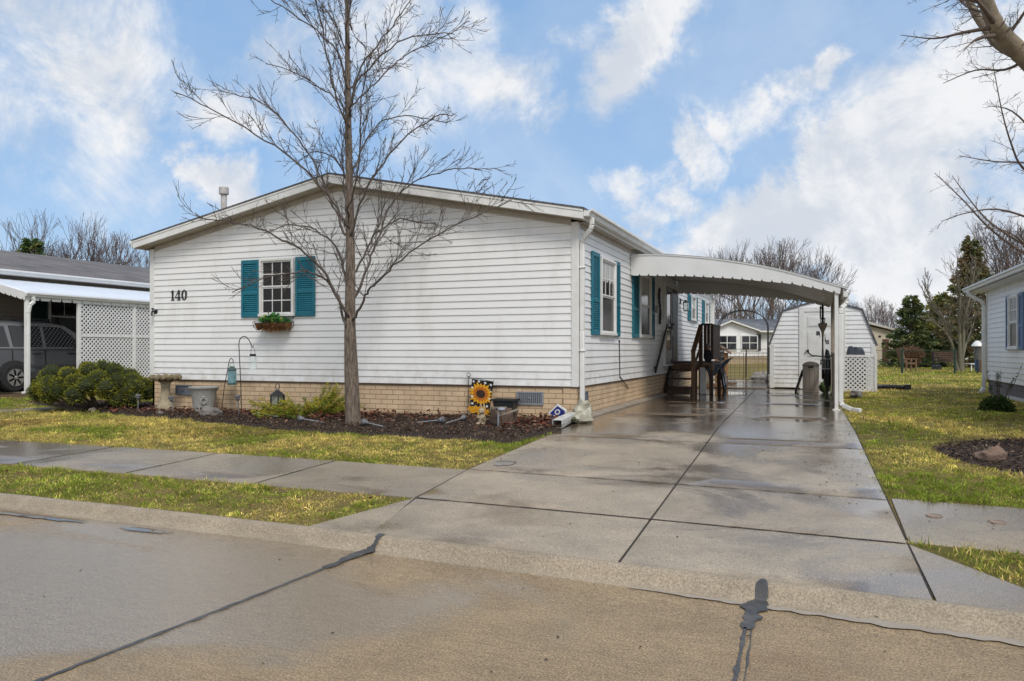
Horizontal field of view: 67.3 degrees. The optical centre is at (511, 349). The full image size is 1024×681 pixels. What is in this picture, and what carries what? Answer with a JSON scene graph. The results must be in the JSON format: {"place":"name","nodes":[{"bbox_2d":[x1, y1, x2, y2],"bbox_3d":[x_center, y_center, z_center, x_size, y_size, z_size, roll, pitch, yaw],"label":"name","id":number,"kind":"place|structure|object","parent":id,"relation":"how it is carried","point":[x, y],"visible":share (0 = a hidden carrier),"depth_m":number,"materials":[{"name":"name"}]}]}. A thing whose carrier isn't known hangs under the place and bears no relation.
{"place":"outdoors","nodes":[
{"label":"outdoors","id":0,"kind":"place"},
{"bbox_2d":[0,407,54,411],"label":"path","id":1,"kind":"structure","parent":0,"point":[31,409],"depth_m":14.20,"materials":[{"name":"concrete"}]},
{"bbox_2d":[0,509,1023,680],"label":"road","id":2,"kind":"structure","parent":0,"point":[386,618],"depth_m":3.52,"materials":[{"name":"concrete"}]},
{"bbox_2d":[0,510,171,533],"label":"puddle","id":3,"kind":"object","parent":2,"relation":"on","point":[134,528],"visible":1,"depth_m":5.75,"materials":[{"name":"grey liquid"}]},
{"bbox_2d":[34,533,768,680],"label":"road seam","id":4,"kind":"object","parent":2,"relation":"on","point":[753,607],"visible":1,"depth_m":3.73,"materials":[{"name":"black asphalt"}]},
{"bbox_2d":[630,587,1023,645],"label":"gutter patch","id":5,"kind":"object","parent":2,"relation":"on","point":[931,630],"visible":1,"depth_m":3.55,"materials":[{"name":"grey concrete"}]},
{"bbox_2d":[0,440,1023,553],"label":"sidewalk","id":6,"kind":"structure","parent":0,"point":[962,524],"depth_m":7.03,"materials":[{"name":"concrete"}]},
{"bbox_2d":[0,362,1023,600],"bbox_3d":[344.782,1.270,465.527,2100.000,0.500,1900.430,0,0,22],"label":"ground","id":7,"kind":"structure","parent":0,"point":[737,371],"depth_m":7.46,"materials":[{"name":"green plant"}]},
{"bbox_2d":[0,388,27,397],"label":"parking pad","id":8,"kind":"object","parent":7,"relation":"on","point":[11,394],"depth_m":18.34,"materials":[{"name":"concrete"}]},
{"bbox_2d":[0,317,131,390],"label":"parked suv","id":9,"kind":"object","parent":8,"relation":"on","point":[52,343],"visible":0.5,"depth_m":19.63,"materials":[{"name":"silver metal"}]},
{"bbox_2d":[0,278,149,392],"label":"neighbour carport","id":10,"kind":"object","parent":8,"relation":"on","point":[80,296],"visible":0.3,"depth_m":20.52,"materials":[{"name":"white metal"}]},
{"bbox_2d":[16,237,54,256],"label":"evergreen tree","id":11,"kind":"object","parent":7,"relation":"on","point":[27,245],"visible":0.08,"depth_m":43.76,"materials":[{"name":"green plant"}]},
{"bbox_2d":[0,210,124,264],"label":"bare tree","id":12,"kind":"object","parent":7,"relation":"on","point":[95,234],"visible":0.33,"depth_m":45.95,"materials":[{"name":"brown plant"}]},
{"bbox_2d":[0,250,149,388],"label":"neighbour house","id":13,"kind":"structure","parent":7,"relation":"on","point":[31,267],"depth_m":23.14,"materials":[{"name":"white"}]},
{"bbox_2d":[48,300,92,338],"bbox_3d":[-12.938,-0.959,22.556,0.066,1.282,1.430,0,0,22],"label":"window","id":14,"kind":"structure","parent":13,"relation":"in","point":[64,313],"depth_m":22.41,"materials":[{"name":"black glass"}]},
{"bbox_2d":[18,226,149,267],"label":"bare tree","id":15,"kind":"object","parent":7,"relation":"on","point":[115,254],"visible":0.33,"depth_m":47.87,"materials":[{"name":"brown plant"}]},
{"bbox_2d":[129,172,718,417],"bbox_3d":[-0.122,-0.850,19.367,8.716,4.340,15.164,0,0,22],"label":"manufactured home","id":16,"kind":"object","parent":7,"relation":"on","point":[549,307],"visible":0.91,"depth_m":12.38,"materials":[{"name":"white plastic"}]},
{"bbox_2d":[253,312,293,332],"bbox_3d":[-4.005,-0.457,12.897,0.720,0.401,0.356,0,0,22],"label":"flower basket","id":17,"kind":"object","parent":16,"relation":"attached to","point":[272,322],"visible":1,"depth_m":12.82,"materials":[{"name":"brown wicker"}]},
{"bbox_2d":[258,257,294,316],"bbox_3d":[-3.982,-1.059,12.992,0.740,0.982,0.066,0,0,22],"label":"window","id":18,"kind":"structure","parent":16,"relation":"in","point":[273,298],"depth_m":13.01,"materials":[{"name":"white plastic"}]},
{"bbox_2d":[600,256,617,335],"bbox_3d":[1.573,-0.859,12.530,0.066,1.242,0.960,0,0,22],"label":"window","id":19,"kind":"structure","parent":16,"relation":"in","point":[608,268],"depth_m":12.58,"materials":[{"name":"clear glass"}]},
{"bbox_2d":[639,274,652,337],"bbox_3d":[2.643,-0.859,15.198,0.066,1.242,1.050,0,0,22],"label":"window","id":20,"kind":"structure","parent":16,"relation":"in","point":[645,282],"depth_m":15.26,"materials":[{"name":"white glass"}]},
{"bbox_2d":[658,288,661,324],"bbox_3d":[3.202,-0.943,16.618,0.043,0.795,0.279,0,0,22],"label":"wall ornament","id":21,"kind":"object","parent":16,"relation":"attached to","point":[660,311],"depth_m":16.59,"materials":[{"name":"black metal"}]},
{"bbox_2d":[666,286,672,363],"bbox_3d":[3.589,-0.560,17.523,0.070,1.740,0.720,0,0,22],"label":"storm door","id":22,"kind":"structure","parent":16,"relation":"in","point":[668,290],"depth_m":17.54,"materials":[{"name":"clear glass"}]},
{"bbox_2d":[672,289,676,360],"bbox_3d":[3.870,-0.560,18.208,0.086,1.740,0.720,0,0,22],"label":"front door","id":23,"kind":"structure","parent":16,"relation":"in","point":[674,293],"depth_m":18.18,"materials":[{"name":"white"}]},
{"bbox_2d":[691,295,696,321],"bbox_3d":[4.956,-1.124,20.967,0.066,0.672,0.800,0,0,22],"label":"window","id":24,"kind":"structure","parent":16,"relation":"in","point":[693,299],"depth_m":21.05,"materials":[{"name":"clear glass"}]},
{"bbox_2d":[705,301,708,322],"bbox_3d":[5.943,-1.124,23.426,0.066,0.672,0.800,0,0,22],"label":"window","id":25,"kind":"structure","parent":16,"relation":"in","point":[706,303],"depth_m":23.46,"materials":[{"name":"clear glass"}]},
{"bbox_2d":[0,411,1014,515],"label":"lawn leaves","id":26,"kind":"object","parent":7,"relation":"on","point":[209,484],"visible":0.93,"depth_m":8.85,"materials":[{"name":"brown plant"}]},
{"bbox_2d":[0,493,1023,640],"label":"curb","id":27,"kind":"structure","parent":7,"relation":"on","point":[977,620],"depth_m":4.32,"materials":[{"name":"concrete"}]},
{"bbox_2d":[27,398,1023,473],"bbox_3d":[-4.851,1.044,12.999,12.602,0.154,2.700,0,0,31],"label":"mulch bed","id":28,"kind":"object","parent":7,"relation":"on","point":[419,432],"visible":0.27,"depth_m":10.39,"materials":[{"name":"brown wood"}]},
{"bbox_2d":[25,358,152,410],"bbox_3d":[-7.776,0.653,14.312,2.288,1.003,1.710,0,0,22],"label":"clumped juniper","id":29,"kind":"object","parent":28,"relation":"on","point":[114,384],"visible":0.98,"depth_m":13.85,"materials":[{"name":"green plant"}]},
{"bbox_2d":[149,374,181,410],"bbox_3d":[-6.084,0.770,13.491,0.538,0.691,0.547,0,0,22],"label":"birdbath","id":30,"kind":"object","parent":28,"relation":"on","point":[165,381],"visible":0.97,"depth_m":13.40,"materials":[{"name":"concrete"}]},
{"bbox_2d":[188,386,218,411],"bbox_3d":[-5.294,0.861,13.198,0.500,0.470,0.500,0,0,22],"label":"planter","id":31,"kind":"object","parent":28,"relation":"on","point":[201,396],"visible":0.91,"depth_m":13.03,"materials":[{"name":"concrete"}]},
{"bbox_2d":[199,406,224,416],"bbox_3d":[-4.868,1.040,12.456,0.444,0.273,0.312,0,0,22],"label":"rock","id":32,"kind":"object","parent":28,"relation":"on","point":[208,409],"visible":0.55,"depth_m":12.38,"materials":[{"name":"grey stone"}]},
{"bbox_2d":[221,358,233,409],"bbox_3d":[-4.883,0.644,13.163,0.283,1.023,0.014,0,0,22],"label":"leaning hook","id":33,"kind":"object","parent":28,"relation":"on","point":[225,381],"visible":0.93,"depth_m":13.17,"materials":[{"name":"black metal"}]},
{"bbox_2d":[227,363,236,384],"bbox_3d":[-4.775,0.402,13.109,0.160,0.384,0.160,0,0,22],"label":"hanging lantern","id":34,"kind":"object","parent":33,"relation":"hanging from","point":[231,375],"visible":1,"depth_m":13.05,"materials":[{"name":"teal glass"}]},
{"bbox_2d":[238,336,253,411],"bbox_3d":[-4.352,0.469,12.572,0.292,1.397,0.022,0,0,18],"label":"shepherd hook","id":35,"kind":"object","parent":28,"relation":"on","point":[240,368],"visible":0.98,"depth_m":12.60,"materials":[{"name":"black metal"}]},
{"bbox_2d":[249,347,256,368],"bbox_3d":[-4.227,0.133,12.534,0.124,0.363,0.124,0,0,22],"label":"hanging jar","id":36,"kind":"object","parent":35,"relation":"hanging from","point":[252,361],"visible":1,"depth_m":12.49,"materials":[{"name":"clear glass"}]},
{"bbox_2d":[270,383,285,408],"bbox_3d":[-3.746,0.793,12.276,0.254,0.535,0.254,0,0,-41],"label":"garden lantern","id":37,"kind":"object","parent":28,"relation":"on","point":[276,395],"visible":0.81,"depth_m":12.22,"materials":[{"name":"black plastic"}]},
{"bbox_2d":[246,382,365,419],"bbox_3d":[-3.331,0.791,12.104,1.897,0.626,1.441,0,0,36],"label":"spreading juniper","id":38,"kind":"object","parent":28,"relation":"on","point":[325,404],"visible":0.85,"depth_m":11.86,"materials":[{"name":"green plant"}]},
{"bbox_2d":[86,405,570,432],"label":"fallen leaves","id":39,"kind":"object","parent":28,"relation":"on","point":[540,418],"visible":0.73,"depth_m":11.42,"materials":[{"name":"brown plant"}]},
{"bbox_2d":[170,0,541,423],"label":"bare tree","id":40,"kind":"object","parent":28,"relation":"on","point":[352,396],"visible":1,"depth_m":10.82,"materials":[{"name":"brown plant"}]},
{"bbox_2d":[361,418,385,427],"bbox_3d":[-1.857,0.982,10.341,0.441,0.108,0.100,0,0,34],"label":"solar light","id":41,"kind":"object","parent":28,"relation":"on","point":[364,421],"visible":0.98,"depth_m":10.40,"materials":[{"name":"grey plastic"}]},
{"bbox_2d":[467,372,493,415],"bbox_3d":[-0.480,0.732,11.545,0.482,0.779,0.041,0,0,28],"label":"garden flag","id":42,"kind":"object","parent":28,"relation":"on","point":[481,391],"visible":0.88,"depth_m":11.54,"materials":[{"name":"multicoloured fabric"}]},
{"bbox_2d":[476,404,485,424],"bbox_3d":[-0.415,0.885,10.453,0.140,0.305,0.141,0,0,22],"label":"rabbit statue","id":43,"kind":"object","parent":28,"relation":"on","point":[481,416],"visible":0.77,"depth_m":10.44,"materials":[{"name":"beige stone"}]},
{"bbox_2d":[489,407,518,426],"bbox_3d":[-0.105,0.914,10.385,0.403,0.309,0.402,0,0,4],"label":"stave pot","id":44,"kind":"object","parent":28,"relation":"on","point":[500,415],"visible":0.87,"depth_m":10.25,"materials":[{"name":"brown wood"}]},
{"bbox_2d":[491,398,519,409],"bbox_3d":[-0.094,0.875,11.307,0.370,0.315,0.230,0,0,22],"label":"planter box","id":45,"kind":"object","parent":28,"relation":"on","point":[512,403],"visible":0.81,"depth_m":11.22,"materials":[{"name":"black plastic"}]},
{"bbox_2d":[549,404,566,417],"bbox_3d":[0.651,0.924,10.874,0.299,0.318,0.041,0,0,34],"label":"yard sign","id":46,"kind":"object","parent":28,"relation":"on","point":[558,409],"visible":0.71,"depth_m":10.85,"materials":[{"name":"blue plastic"}]},
{"bbox_2d":[552,412,575,427],"bbox_3d":[0.727,0.951,10.439,0.136,0.157,0.728,0,0,22],"label":"drain spout","id":47,"kind":"object","parent":28,"relation":"on","point":[565,419],"visible":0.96,"depth_m":10.30,"materials":[{"name":"white plastic"}]},
{"bbox_2d":[573,398,593,423],"bbox_3d":[1.004,0.879,10.795,0.351,0.405,0.548,0,0,22],"label":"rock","id":48,"kind":"object","parent":7,"relation":"on","point":[582,409],"visible":0.77,"depth_m":10.69,"materials":[{"name":"beige stone"}]},
{"bbox_2d":[715,304,737,318],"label":"bare tree","id":49,"kind":"object","parent":7,"relation":"on","point":[726,312],"visible":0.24,"depth_m":85.82,"materials":[{"name":"grey plant"}]},
{"bbox_2d":[712,245,764,318],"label":"bare tree","id":50,"kind":"object","parent":7,"relation":"on","point":[728,301],"visible":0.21,"depth_m":65.72,"materials":[{"name":"brown plant"}]},
{"bbox_2d":[721,347,769,376],"bbox_3d":[8.429,0.455,29.071,7.548,1.130,0.048,0,0,22],"label":"wire fence","id":51,"kind":"object","parent":7,"relation":"on","point":[755,358],"visible":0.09,"depth_m":28.77,"materials":[{"name":"black metal"}]},
{"bbox_2d":[714,319,777,363],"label":"white house","id":52,"kind":"structure","parent":7,"relation":"on","point":[740,335],"depth_m":57.40,"materials":[{"name":"beige plastic"}]},
{"bbox_2d":[720,335,736,349],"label":"window","id":53,"kind":"structure","parent":52,"relation":"in","point":[725,340],"depth_m":57.30,"materials":[{"name":"clear glass"}]},
{"bbox_2d":[741,335,757,349],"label":"window","id":54,"kind":"structure","parent":52,"relation":"in","point":[749,341],"depth_m":57.30,"materials":[{"name":"clear glass"}]},
{"bbox_2d":[725,257,794,318],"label":"bare tree","id":55,"kind":"object","parent":7,"relation":"on","point":[744,296],"visible":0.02,"depth_m":72.73,"materials":[{"name":"brown plant"}]},
{"bbox_2d":[735,297,786,318],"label":"bare tree","id":56,"kind":"object","parent":7,"relation":"on","point":[765,310],"visible":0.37,"depth_m":86.36,"materials":[{"name":"brown plant"}]},
{"bbox_2d":[705,236,857,319],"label":"bare tree","id":57,"kind":"object","parent":7,"relation":"on","point":[768,253],"visible":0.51,"depth_m":60.92,"materials":[{"name":"brown plant"}]},
{"bbox_2d":[755,251,854,315],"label":"bare tree","id":58,"kind":"object","parent":7,"relation":"on","point":[801,267],"visible":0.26,"depth_m":57.84,"materials":[{"name":"brown plant"}]},
{"bbox_2d":[789,257,853,304],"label":"bare tree","id":59,"kind":"object","parent":7,"relation":"on","point":[818,277],"visible":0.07,"depth_m":68.13,"materials":[{"name":"brown plant"}]},
{"bbox_2d":[768,302,877,388],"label":"garden shed","id":60,"kind":"structure","parent":7,"relation":"on","point":[794,338],"depth_m":19.81,"materials":[{"name":"beige plastic"}]},
{"bbox_2d":[804,311,838,387],"bbox_3d":[7.921,-0.010,19.637,0.860,1.940,0.088,0,0,22],"label":"door","id":61,"kind":"structure","parent":60,"relation":"in","point":[812,342],"depth_m":19.70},
{"bbox_2d":[845,346,865,389],"bbox_3d":[8.540,0.460,19.083,0.500,1.120,0.380,0,0,22],"label":"covered grill","id":62,"kind":"object","parent":7,"relation":"on","point":[851,350],"visible":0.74,"depth_m":18.94,"materials":[{"name":"grey fabric"}]},
{"bbox_2d":[849,390,861,397],"bbox_3d":[7.276,0.960,16.277,0.258,0.224,0.400,0,0,22],"label":"rock","id":63,"kind":"object","parent":7,"relation":"on","point":[855,394],"visible":0.79,"depth_m":16.18,"materials":[{"name":"grey stone"}]},
{"bbox_2d":[843,354,876,391],"bbox_3d":[8.439,0.570,18.671,0.780,0.940,0.060,0,0,22],"label":"lattice screen","id":64,"kind":"object","parent":7,"relation":"on","point":[867,376],"visible":0.8,"depth_m":18.65,"materials":[{"name":"white plastic"}]},
{"bbox_2d":[861,295,894,326],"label":"bare tree","id":65,"kind":"object","parent":7,"relation":"on","point":[876,312],"visible":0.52,"depth_m":92.84,"materials":[{"name":"brown plant"}]},
{"bbox_2d":[858,300,898,327],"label":"bare tree","id":66,"kind":"object","parent":7,"relation":"on","point":[882,303],"visible":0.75,"depth_m":88.89,"materials":[{"name":"brown plant"}]},
{"bbox_2d":[868,321,894,364],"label":"tan building","id":67,"kind":"structure","parent":7,"relation":"on","point":[879,331],"depth_m":52.00,"materials":[{"name":"beige paint"}]},
{"bbox_2d":[882,339,888,362],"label":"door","id":68,"kind":"structure","parent":67,"relation":"in","point":[883,340],"depth_m":51.97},
{"bbox_2d":[867,311,902,327],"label":"bare tree","id":69,"kind":"object","parent":7,"relation":"on","point":[888,321],"visible":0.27,"depth_m":104.98,"materials":[{"name":"brown plant"}]},
{"bbox_2d":[877,384,910,389],"bbox_3d":[9.772,0.945,19.770,0.955,0.130,0.295,0,0,40],"label":"drain pipe","id":70,"kind":"object","parent":7,"relation":"on","point":[904,386],"visible":0.85,"depth_m":19.73,"materials":[{"name":"black plastic"}]},
{"bbox_2d":[895,348,916,371],"bbox_3d":[18.465,0.460,36.000,0.780,1.120,0.560,0,0,0],"label":"garden chair","id":71,"kind":"object","parent":7,"relation":"on","point":[899,356],"visible":0.63,"depth_m":36.02,"materials":[{"name":"brown wood"}]},
{"bbox_2d":[897,345,924,367],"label":"shrub","id":72,"kind":"object","parent":7,"relation":"on","point":[910,354],"visible":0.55,"depth_m":41.69,"materials":[{"name":"brown plant"}]},
{"bbox_2d":[877,294,946,367],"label":"evergreen tree","id":73,"kind":"object","parent":7,"relation":"on","point":[912,321],"visible":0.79,"depth_m":44.73,"materials":[{"name":"green plant"}]},
{"bbox_2d":[876,349,955,373],"bbox_3d":[16.417,0.480,32.333,5.332,1.080,0.085,0,0,-13],"label":"wire fence","id":74,"kind":"object","parent":7,"relation":"on","point":[902,350],"visible":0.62,"depth_m":32.48,"materials":[{"name":"metal"}]},
{"bbox_2d":[922,334,947,366],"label":"evergreen tree","id":75,"kind":"object","parent":7,"relation":"on","point":[932,336],"visible":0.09,"depth_m":45.46,"materials":[{"name":"green plant"}]},
{"bbox_2d":[908,292,975,356],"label":"evergreen tree","id":76,"kind":"object","parent":7,"relation":"on","point":[930,326],"visible":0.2,"depth_m":49.66,"materials":[{"name":"green plant"}]},
{"bbox_2d":[931,351,965,364],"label":"park bench","id":77,"kind":"object","parent":7,"relation":"on","point":[933,356],"visible":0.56,"depth_m":40.26,"materials":[{"name":"brown wood"}]},
{"bbox_2d":[917,250,984,370],"bbox_3d":[21.279,-1.807,36.857,4.414,5.830,3.126,0,0,-2],"label":"multi stem tree","id":78,"kind":"object","parent":7,"relation":"on","point":[961,334],"visible":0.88,"depth_m":36.75,"materials":[{"name":"brown plant"}]},
{"bbox_2d":[928,235,995,366],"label":"evergreen tree","id":79,"kind":"object","parent":7,"relation":"on","point":[969,247],"visible":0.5,"depth_m":44.77,"materials":[{"name":"green plant"}]},
{"bbox_2d":[971,341,981,373],"bbox_3d":[19.982,0.310,33.000,0.480,1.420,0.468,0,0,22],"label":"bird feeder","id":80,"kind":"object","parent":7,"relation":"on","point":[977,345],"visible":0.91,"depth_m":32.89,"materials":[{"name":"grey metal"}]},
{"bbox_2d":[937,231,1019,280],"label":"bare tree","id":81,"kind":"object","parent":7,"relation":"on","point":[984,256],"visible":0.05,"depth_m":59.95,"materials":[{"name":"brown plant"}]},
{"bbox_2d":[938,440,1023,472],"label":"mulch ring","id":82,"kind":"object","parent":7,"relation":"on","point":[1010,457],"visible":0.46,"depth_m":7.56,"materials":[{"name":"wood"}]},
{"bbox_2d":[899,0,1023,254],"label":"overhanging tree","id":83,"kind":"object","parent":82,"relation":"on","point":[1000,35],"visible":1,"depth_m":7.36,"materials":[{"name":"brown plant"}]},
{"bbox_2d":[973,445,1007,460],"bbox_3d":[4.577,1.011,7.350,0.284,0.213,0.190,0,0,22],"label":"rock","id":84,"kind":"object","parent":82,"relation":"on","point":[998,452],"visible":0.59,"depth_m":7.28,"materials":[{"name":"beige stone"}]},
{"bbox_2d":[950,213,1023,274],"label":"bare tree","id":85,"kind":"object","parent":7,"relation":"on","point":[979,238],"visible":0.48,"depth_m":44.91,"materials":[{"name":"brown plant"}]},
{"bbox_2d":[962,262,1023,402],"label":"white house","id":86,"kind":"structure","parent":7,"relation":"on","point":[1003,330],"depth_m":16.30,"materials":[{"name":"beige plastic"}]},
{"bbox_2d":[1007,294,1017,349],"bbox_3d":[10.105,-0.554,15.498,0.066,1.092,0.840,0,0,22],"label":"window","id":87,"kind":"structure","parent":86,"relation":"in","point":[1012,301],"depth_m":15.62,"materials":[{"name":"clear glass"}]},
{"bbox_2d":[977,364,1022,411],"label":"evergreen bush","id":88,"kind":"object","parent":7,"relation":"on","point":[996,402],"visible":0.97,"depth_m":12.66,"materials":[{"name":"green plant"}]},
{"bbox_2d":[978,222,1023,274],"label":"bare tree","id":89,"kind":"object","parent":7,"relation":"on","point":[1001,249],"visible":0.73,"depth_m":39.83,"materials":[{"name":"brown plant"}]},
{"bbox_2d":[0,0,1023,332],"label":"sky","id":90,"kind":"structure","parent":0,"point":[694,127],"materials":[{"name":"blue"}]},
{"bbox_2d":[4,388,1023,611],"bbox_3d":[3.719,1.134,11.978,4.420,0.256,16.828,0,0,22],"label":"driveway","id":91,"kind":"structure","parent":0,"point":[773,464],"depth_m":5.72,"materials":[{"name":"concrete"}]},
{"bbox_2d":[494,391,799,465],"bbox_3d":[3.039,1.055,13.226,2.028,0.108,13.335,0,0,29],"label":"rainwater","id":92,"kind":"object","parent":91,"relation":"on","point":[507,462],"visible":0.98,"depth_m":17.27,"materials":[{"name":"grey liquid"}]},
{"bbox_2d":[654,323,720,395],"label":"porch steps","id":93,"kind":"structure","parent":91,"relation":"on","point":[711,338],"depth_m":17.57,"materials":[{"name":"brown wood"}]},
{"bbox_2d":[704,357,732,378],"bbox_3d":[4.813,0.425,17.998,0.214,0.531,1.393,0,0,39],"label":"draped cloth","id":94,"kind":"object","parent":93,"relation":"hanging from","point":[717,367],"visible":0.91,"depth_m":17.87,"materials":[{"name":"fabric"}]},
{"bbox_2d":[718,344,731,389],"bbox_3d":[5.404,0.453,19.774,0.647,1.157,1.748,-8,-3,18],"label":"bicycle","id":95,"kind":"object","parent":91,"relation":"on","point":[723,376],"visible":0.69,"depth_m":19.52,"materials":[{"name":"black metal"}]},
{"bbox_2d":[631,254,861,412],"bbox_3d":[4.858,-0.367,15.609,3.860,2.789,5.188,0,0,22],"label":"carport","id":96,"kind":"object","parent":91,"relation":"on","point":[689,274],"visible":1,"depth_m":13.85,"materials":[{"name":"metal"}]},
{"bbox_3d":[7.108,-0.871,17.692,0.047,0.282,0.433,0,0,22],"label":"hook","id":97,"kind":"object","parent":96,"relation":"hanging from","visible":0},
{"bbox_2d":[807,304,838,378],"bbox_3d":[7.053,-0.200,17.443,0.648,1.748,1.157,0,0,22],"label":"wind chime","id":98,"kind":"object","parent":97,"relation":"hanging from","point":[822,325],"visible":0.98,"depth_m":17.19,"materials":[{"name":"black metal"}]},
{"bbox_2d":[802,361,818,391],"bbox_3d":[7.111,0.635,18.287,0.390,0.730,0.400,0,0,22],"label":"storage bin","id":99,"kind":"object","parent":91,"relation":"on","point":[810,378],"visible":1,"depth_m":18.11,"materials":[{"name":"beige plastic"}]},
{"bbox_2d":[819,381,830,392],"bbox_3d":[7.355,0.874,18.041,0.287,0.287,0.276,0,0,22],"label":"green ball","id":100,"kind":"object","parent":91,"relation":"on","point":[822,387],"visible":0.48,"depth_m":17.97,"materials":[{"name":"green plastic"}]},
{"bbox_2d":[823,349,830,393],"bbox_3d":[7.183,0.493,17.503,0.177,1.054,0.260,0,0,22],"label":"tall bag","id":101,"kind":"object","parent":91,"relation":"on","point":[827,377],"visible":0.91,"depth_m":17.41,"materials":[{"name":"black plastic"}]},
{"bbox_2d":[703,343,711,361],"bbox_3d":[4.479,0.058,17.569,0.204,0.425,0.179,0,0,22],"label":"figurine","id":102,"kind":"object","parent":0,"point":[707,355],"visible":1,"depth_m":17.52,"materials":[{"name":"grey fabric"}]},
{"bbox_2d":[697,379,769,388],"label":"patio","id":103,"kind":"structure","parent":0,"point":[746,384],"depth_m":22.27,"materials":[{"name":"concrete"}]},
{"bbox_2d":[715,346,731,382],"bbox_3d":[6.414,0.445,23.523,0.530,1.150,0.600,0,0,22],"label":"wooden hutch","id":104,"kind":"object","parent":103,"relation":"on","point":[726,358],"visible":0.33,"depth_m":23.35,"materials":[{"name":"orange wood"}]},
{"bbox_2d":[718,310,768,381],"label":"garden arch","id":105,"kind":"structure","parent":103,"relation":"on","point":[767,334],"depth_m":24.72,"materials":[{"name":"black metal"}]},
{"bbox_2d":[728,353,766,379],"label":"wire gate","id":106,"kind":"structure","parent":103,"relation":"on","point":[743,368],"depth_m":25.20,"materials":[{"name":"metal"}]},
{"bbox_2d":[750,371,769,380],"bbox_3d":[7.968,0.879,24.618,0.666,0.421,0.459,0,0,22],"label":"rock","id":107,"kind":"object","parent":103,"relation":"on","point":[759,376],"visible":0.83,"depth_m":24.51,"materials":[{"name":"grey stone"}]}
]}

